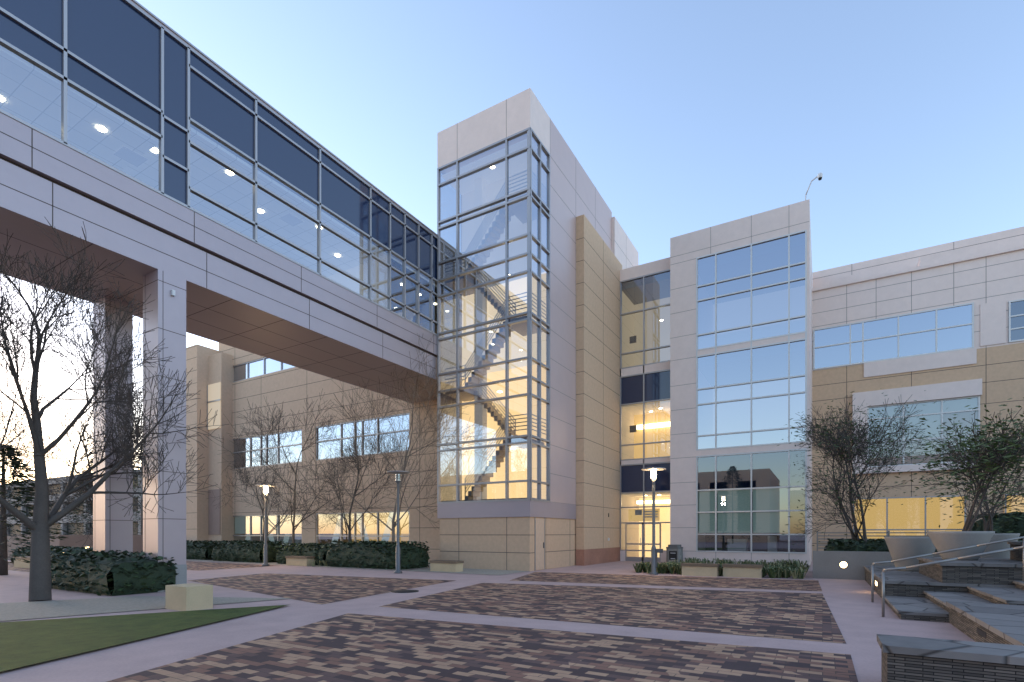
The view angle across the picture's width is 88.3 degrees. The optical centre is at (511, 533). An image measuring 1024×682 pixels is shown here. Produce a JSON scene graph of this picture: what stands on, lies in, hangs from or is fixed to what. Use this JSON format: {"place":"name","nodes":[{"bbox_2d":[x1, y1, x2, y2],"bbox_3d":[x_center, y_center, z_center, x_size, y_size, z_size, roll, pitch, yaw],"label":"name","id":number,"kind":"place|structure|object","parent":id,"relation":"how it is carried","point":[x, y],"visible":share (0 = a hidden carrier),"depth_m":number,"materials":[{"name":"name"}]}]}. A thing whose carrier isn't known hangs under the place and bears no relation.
{"place":"outdoors","nodes":[
{"label":"outdoors","id":0,"kind":"place"},
{"bbox_2d":[0,390,76,514],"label":"distant bare tree","id":1,"kind":"object","parent":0,"point":[20,446],"visible":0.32,"depth_m":34.76,"materials":[{"name":"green plant"}]},
{"bbox_2d":[0,419,90,531],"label":"distant bare tree","id":2,"kind":"object","parent":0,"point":[28,461],"visible":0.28,"depth_m":29.53,"materials":[{"name":"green plant"}]},
{"bbox_2d":[0,605,286,671],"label":"lawn","id":3,"kind":"structure","parent":0,"point":[26,643],"depth_m":8.43,"materials":[{"name":"green plant"}]},
{"bbox_2d":[8,561,857,681],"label":"paver fields","id":4,"kind":"structure","parent":0,"point":[348,647],"depth_m":8.08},
{"bbox_2d":[13,556,29,567],"bbox_3d":[-22.167,1.349,24.431,3.000,0.502,0.600,0,0,31],"label":"bench","id":5,"kind":"object","parent":4,"relation":"on","point":[19,563],"visible":0.27,"depth_m":24.47,"materials":[{"name":"concrete"}]},
{"bbox_2d":[9,545,92,563],"bbox_3d":[-21.915,1.110,25.735,8.385,0.980,1.795,0,0,31],"label":"hedge","id":6,"kind":"object","parent":4,"relation":"on","point":[69,548],"visible":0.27,"depth_m":25.97,"materials":[{"name":"green plant"}]},
{"bbox_2d":[255,484,275,565],"bbox_3d":[-12.112,-0.400,25.936,0.940,4.000,0.940,0,0,31],"label":"lamp post","id":7,"kind":"object","parent":4,"relation":"on","point":[265,489],"visible":0.94,"depth_m":25.88,"materials":[{"name":"grey metal"}]},
{"bbox_2d":[0,560,975,681],"bbox_3d":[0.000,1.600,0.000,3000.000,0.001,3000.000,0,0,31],"label":"plaza ground","id":8,"kind":"structure","parent":0,"point":[861,622],"depth_m":9.56,"materials":[{"name":"concrete"}]},
{"bbox_2d":[0,444,73,574],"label":"tree","id":9,"kind":"object","parent":8,"relation":"on","point":[4,554],"visible":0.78,"depth_m":20.16,"materials":[{"name":"green plant"}]},
{"bbox_2d":[0,386,92,549],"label":"bare tree","id":10,"kind":"object","parent":8,"relation":"on","point":[77,473],"visible":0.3,"depth_m":18.72,"materials":[{"name":"brown plant"}]},
{"bbox_2d":[0,469,140,534],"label":"building","id":11,"kind":"structure","parent":8,"relation":"on","point":[23,528],"depth_m":81.66,"materials":[{"name":"concrete"}]},
{"bbox_2d":[7,535,142,555],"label":"pink stone walls","id":12,"kind":"structure","parent":8,"relation":"on","point":[70,540],"depth_m":34.27,"materials":[{"name":"stone"}]},
{"bbox_2d":[65,488,92,534],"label":"distant tree","id":13,"kind":"object","parent":8,"relation":"on","point":[82,519],"visible":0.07,"depth_m":70.91,"materials":[{"name":"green plant"}]},
{"bbox_2d":[53,459,136,534],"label":"distant tree","id":14,"kind":"object","parent":8,"relation":"on","point":[78,511],"visible":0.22,"depth_m":51.34,"materials":[{"name":"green plant"}]},
{"bbox_2d":[85,465,140,534],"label":"distant tree","id":15,"kind":"object","parent":8,"relation":"on","point":[134,479],"visible":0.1,"depth_m":61.72,"materials":[{"name":"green plant"}]},
{"bbox_2d":[0,218,227,600],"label":"bare tree","id":16,"kind":"object","parent":8,"relation":"on","point":[42,521],"visible":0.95,"depth_m":12.60,"materials":[{"name":"brown plant"}]},
{"bbox_2d":[50,549,178,595],"bbox_3d":[-11.766,1.045,15.186,4.980,1.119,1.900,0,0,31],"label":"hedge","id":17,"kind":"object","parent":8,"relation":"on","point":[88,571],"visible":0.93,"depth_m":14.10,"materials":[{"name":"green plant"}]},
{"bbox_2d":[93,269,186,591],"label":"bridge columns","id":18,"kind":"structure","parent":8,"relation":"on","point":[164,535],"depth_m":14.76,"materials":[{"name":"concrete"}]},
{"bbox_2d":[0,0,460,402],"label":"pedestrian bridge","id":19,"kind":"structure","parent":18,"relation":"on","point":[136,63],"depth_m":15.41,"materials":[{"name":"grey"}]},
{"bbox_2d":[0,45,460,322],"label":"bridge interior","id":20,"kind":"object","parent":19,"relation":"on","point":[30,93],"visible":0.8,"depth_m":17.33,"materials":[{"name":"tile"}]},
{"bbox_2d":[141,460,142,534],"bbox_3d":[-27.106,-2.217,39.178,1.680,7.634,0.300,0,0,31],"label":"street light","id":21,"kind":"object","parent":8,"relation":"on","point":[142,501],"visible":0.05,"depth_m":39.52,"materials":[{"name":"grey metal"}]},
{"bbox_2d":[165,583,212,610],"bbox_3d":[-6.861,1.350,11.208,0.800,0.500,0.550,0,0,31],"label":"stone cube","id":22,"kind":"object","parent":8,"relation":"on","point":[188,597],"visible":0.93,"depth_m":11.00,"materials":[{"name":"beige stone"}]},
{"bbox_2d":[0,558,526,620],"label":"gravel beds","id":23,"kind":"object","parent":8,"relation":"on","point":[30,610],"visible":0.5,"depth_m":11.76,"materials":[{"name":"grey gravel"}]},
{"bbox_2d":[186,540,228,559],"bbox_3d":[-20.048,1.013,33.344,5.865,1.174,2.007,0,0,31],"label":"hedge row","id":24,"kind":"object","parent":23,"relation":"on","point":[198,550],"visible":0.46,"depth_m":31.82,"materials":[{"name":"green plant"}]},
{"bbox_2d":[211,540,288,562],"bbox_3d":[-14.937,0.988,30.217,4.890,1.225,2.206,0,0,31],"label":"hedge row","id":25,"kind":"object","parent":23,"relation":"on","point":[242,551],"visible":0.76,"depth_m":29.24,"materials":[{"name":"green plant"}]},
{"bbox_2d":[206,440,324,540],"bbox_3d":[-13.705,-1.986,30.532,6.798,7.172,4.225,0,0,31],"label":"bare tree","id":26,"kind":"object","parent":23,"relation":"on","point":[255,483],"visible":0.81,"depth_m":30.31,"materials":[{"name":"brown plant"}]},
{"bbox_2d":[217,389,371,545],"bbox_3d":[-10.907,-3.102,28.610,7.446,9.404,7.934,0,0,31],"label":"bare tree","id":27,"kind":"object","parent":23,"relation":"on","point":[294,526],"visible":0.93,"depth_m":28.04,"materials":[{"name":"brown plant"}]},
{"bbox_2d":[285,556,314,565],"bbox_3d":[-10.533,1.369,26.253,1.600,0.462,0.550,0,0,31],"label":"bench","id":28,"kind":"object","parent":23,"relation":"on","point":[298,560],"visible":0.99,"depth_m":25.95,"materials":[{"name":"concrete"}]},
{"bbox_2d":[275,543,341,565],"bbox_3d":[-10.290,1.042,27.355,3.985,1.127,2.002,0,0,31],"label":"hedge row","id":29,"kind":"object","parent":23,"relation":"on","point":[318,551],"visible":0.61,"depth_m":26.75,"materials":[{"name":"green plant"}]},
{"bbox_2d":[309,559,327,566],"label":"bed grasses","id":30,"kind":"object","parent":23,"relation":"on","point":[325,563],"visible":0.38,"depth_m":25.55,"materials":[{"name":"green plant"}]},
{"bbox_2d":[285,389,412,541],"bbox_3d":[-8.075,-2.683,26.719,6.006,8.565,7.335,0,0,-17],"label":"bare tree","id":31,"kind":"object","parent":23,"relation":"on","point":[357,455],"visible":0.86,"depth_m":25.65,"materials":[{"name":"brown plant"}]},
{"bbox_2d":[326,540,429,569],"bbox_3d":[-6.356,0.965,24.868,4.884,1.271,2.308,0,0,31],"label":"hedge row","id":32,"kind":"object","parent":23,"relation":"on","point":[372,554],"visible":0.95,"depth_m":23.97,"materials":[{"name":"green plant"}]},
{"bbox_2d":[289,336,487,543],"bbox_3d":[-4.974,-3.698,23.293,8.719,10.597,7.032,0,0,-34],"label":"bare tree","id":33,"kind":"object","parent":23,"relation":"on","point":[394,523],"visible":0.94,"depth_m":23.28,"materials":[{"name":"brown plant"}]},
{"bbox_2d":[429,560,463,571],"bbox_3d":[-2.747,1.369,22.132,1.400,0.462,0.550,0,0,31],"label":"bench","id":34,"kind":"object","parent":23,"relation":"on","point":[448,565],"visible":0.99,"depth_m":21.89,"materials":[{"name":"concrete"}]},
{"bbox_2d":[186,279,460,562],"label":"building","id":35,"kind":"structure","parent":8,"relation":"on","point":[228,381],"depth_m":34.44,"materials":[{"name":"beige stone"}]},
{"bbox_2d":[235,512,408,544],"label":"window","id":36,"kind":"structure","parent":35,"relation":"in","point":[242,524],"depth_m":34.70,"materials":[{"name":"clear glass"}]},
{"bbox_2d":[386,471,409,573],"bbox_3d":[-4.570,-0.450,21.145,0.940,4.100,0.940,0,0,31],"label":"lamp post","id":37,"kind":"object","parent":8,"relation":"on","point":[397,571],"visible":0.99,"depth_m":21.09,"materials":[{"name":"grey metal"}]},
{"bbox_2d":[391,590,418,592],"bbox_3d":[-2.947,1.594,14.502,0.760,0.012,0.760,0,0,31],"label":"manhole cover","id":38,"kind":"object","parent":8,"relation":"on","point":[402,591],"visible":1,"depth_m":14.39,"materials":[{"name":"grey metal"}]},
{"bbox_2d":[622,272,669,556],"bbox_3d":[9.163,-6.500,32.519,3.080,16.200,5.860,0,0,31],"label":"entrance lobby interior","id":39,"kind":"object","parent":8,"relation":"on","point":[657,334],"visible":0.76,"depth_m":32.01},
{"bbox_2d":[641,467,665,574],"bbox_3d":[5.513,-0.475,20.510,0.940,4.150,0.940,0,0,31],"label":"lamp post","id":40,"kind":"object","parent":8,"relation":"on","point":[653,470],"visible":1,"depth_m":20.45,"materials":[{"name":"grey metal"}]},
{"bbox_2d":[655,549,662,566],"bbox_3d":[5.683,0.950,20.386,0.300,0.700,0.100,0,0,31],"label":"handrail","id":41,"kind":"object","parent":8,"relation":"on","point":[658,551],"visible":1,"depth_m":20.41,"materials":[{"name":"grey metal"}]},
{"bbox_2d":[666,544,682,562],"bbox_3d":[8.363,1.090,27.103,0.742,1.020,0.747,0,0,31],"label":"trash bin","id":42,"kind":"object","parent":8,"relation":"on","point":[674,552],"visible":0.77,"depth_m":26.81,"materials":[{"name":"grey metal"}]},
{"bbox_2d":[681,563,719,576],"bbox_3d":[7.115,1.369,19.920,1.320,0.462,0.550,0,0,31],"label":"bench","id":43,"kind":"object","parent":8,"relation":"on","point":[701,569],"visible":0.99,"depth_m":19.70,"materials":[{"name":"concrete"}]},
{"bbox_2d":[633,562,811,578],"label":"grasses","id":44,"kind":"object","parent":8,"relation":"on","point":[770,571],"visible":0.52,"depth_m":19.77,"materials":[{"name":"green plant"}]},
{"bbox_2d":[665,557,809,571],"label":"grasses","id":45,"kind":"object","parent":8,"relation":"on","point":[796,563],"visible":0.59,"depth_m":23.86,"materials":[{"name":"green plant"}]},
{"bbox_2d":[670,199,811,565],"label":"building facade","id":46,"kind":"structure","parent":8,"relation":"on","point":[740,342],"depth_m":26.71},
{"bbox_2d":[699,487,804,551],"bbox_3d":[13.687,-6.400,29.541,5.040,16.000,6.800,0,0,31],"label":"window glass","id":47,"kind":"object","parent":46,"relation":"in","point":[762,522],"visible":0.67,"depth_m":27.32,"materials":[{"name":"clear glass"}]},
{"bbox_2d":[805,172,822,199],"bbox_3d":[14.376,-16.460,25.134,0.212,1.120,0.772,0,0,-45],"label":"security camera","id":48,"kind":"object","parent":46,"relation":"on","point":[819,176],"visible":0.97,"depth_m":24.99,"materials":[{"name":"white"}]},
{"bbox_2d":[722,563,763,577],"bbox_3d":[8.470,1.369,19.354,1.350,0.462,0.550,0,0,31],"label":"bench","id":49,"kind":"object","parent":8,"relation":"on","point":[747,570],"visible":0.99,"depth_m":19.15,"materials":[{"name":"concrete"}]},
{"bbox_2d":[777,390,953,550],"bbox_3d":[12.833,-2.233,19.462,5.476,6.514,6.032,0,0,31],"label":"planter tree","id":50,"kind":"object","parent":8,"relation":"on","point":[842,447],"visible":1,"depth_m":19.23,"materials":[{"name":"plant"}]},
{"bbox_2d":[864,541,1023,681],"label":"steps","id":51,"kind":"structure","parent":8,"relation":"on","point":[980,601],"depth_m":8.40,"materials":[{"name":"grey stone"}]},
{"bbox_2d":[884,537,935,571],"bbox_3d":[11.734,0.600,15.488,1.320,1.000,1.320,0,0,31],"label":"planter pot","id":52,"kind":"object","parent":51,"relation":"on","point":[902,547],"visible":0.76,"depth_m":15.12,"materials":[{"name":"concrete"}]},
{"bbox_2d":[927,531,994,560],"bbox_3d":[10.975,0.300,12.917,1.280,0.700,1.280,0,0,31],"label":"planter pot","id":53,"kind":"object","parent":51,"relation":"on","point":[944,540],"visible":0.84,"depth_m":12.55,"materials":[{"name":"concrete"}]},
{"bbox_2d":[906,398,1023,532],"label":"potted tree","id":54,"kind":"object","parent":53,"relation":"in","point":[992,461],"visible":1,"depth_m":12.39,"materials":[{"name":"green plant"}]},
{"bbox_2d":[980,533,1019,557],"bbox_3d":[14.262,0.550,15.739,1.320,1.100,1.320,0,0,31],"label":"planter pot","id":55,"kind":"object","parent":51,"relation":"on","point":[998,546],"visible":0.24,"depth_m":15.23,"materials":[{"name":"concrete"}]},
{"bbox_2d":[898,416,1023,530],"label":"potted tree","id":56,"kind":"object","parent":55,"relation":"in","point":[989,521],"visible":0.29,"depth_m":16.12,"materials":[{"name":"green plant"}]},
{"bbox_2d":[871,536,1023,601],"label":"handrail","id":57,"kind":"object","parent":8,"relation":"on","point":[913,557],"visible":0.98,"depth_m":11.65,"materials":[{"name":"silver metal"}]},
{"bbox_2d":[882,546,1023,616],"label":"handrail","id":58,"kind":"object","parent":8,"relation":"on","point":[932,563],"visible":1,"depth_m":9.71,"materials":[{"name":"silver metal"}]},
{"bbox_2d":[971,512,1023,539],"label":"hedge","id":59,"kind":"object","parent":8,"relation":"on","point":[1015,525],"visible":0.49,"depth_m":23.68,"materials":[{"name":"green plant"}]},
{"bbox_2d":[0,0,1023,482],"label":"sky","id":60,"kind":"structure","parent":0,"point":[684,116],"materials":[{"name":"blue"}]},
{"bbox_2d":[437,88,637,570],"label":"stair tower","id":61,"kind":"structure","parent":0,"point":[535,530],"depth_m":23.68,"materials":[{"name":"stone"}]},
{"bbox_2d":[442,139,526,501],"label":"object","id":62,"kind":"object","parent":61,"relation":"on","point":[487,302],"visible":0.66,"depth_m":24.62,"materials":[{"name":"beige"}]},
{"bbox_2d":[576,214,621,565],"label":"entrance pier","id":63,"kind":"structure","parent":0,"point":[598,266],"depth_m":27.52,"materials":[{"name":"beige stone"}]},
{"bbox_2d":[620,257,669,561],"bbox_3d":[7.651,-6.832,29.953,3.080,16.935,0.418,0,0,31],"label":"entrance bay","id":64,"kind":"object","parent":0,"point":[643,383],"visible":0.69,"depth_m":29.95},
{"bbox_2d":[839,561,847,568],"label":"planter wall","id":65,"kind":"structure","parent":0,"point":[843,564],"depth_m":18.33,"materials":[{"name":"white"}]},
{"bbox_2d":[817,531,928,550],"bbox_3d":[14.041,0.450,19.601,4.700,1.100,0.070,0,0,31],"label":"railing","id":66,"kind":"object","parent":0,"point":[888,532],"visible":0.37,"depth_m":19.87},
{"bbox_2d":[813,551,940,579],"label":"planter wall","id":67,"kind":"structure","parent":0,"point":[825,564],"depth_m":18.29,"materials":[{"name":"grey concrete"}]},
{"bbox_2d":[812,227,1023,559],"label":"wing","id":68,"kind":"structure","parent":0,"point":[942,325],"depth_m":28.71,"materials":[{"name":"beige stone"}]},
{"bbox_2d":[824,538,1022,551],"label":"planter shrubs","id":69,"kind":"object","parent":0,"point":[876,545],"visible":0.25,"depth_m":18.80,"materials":[{"name":"green plant"}]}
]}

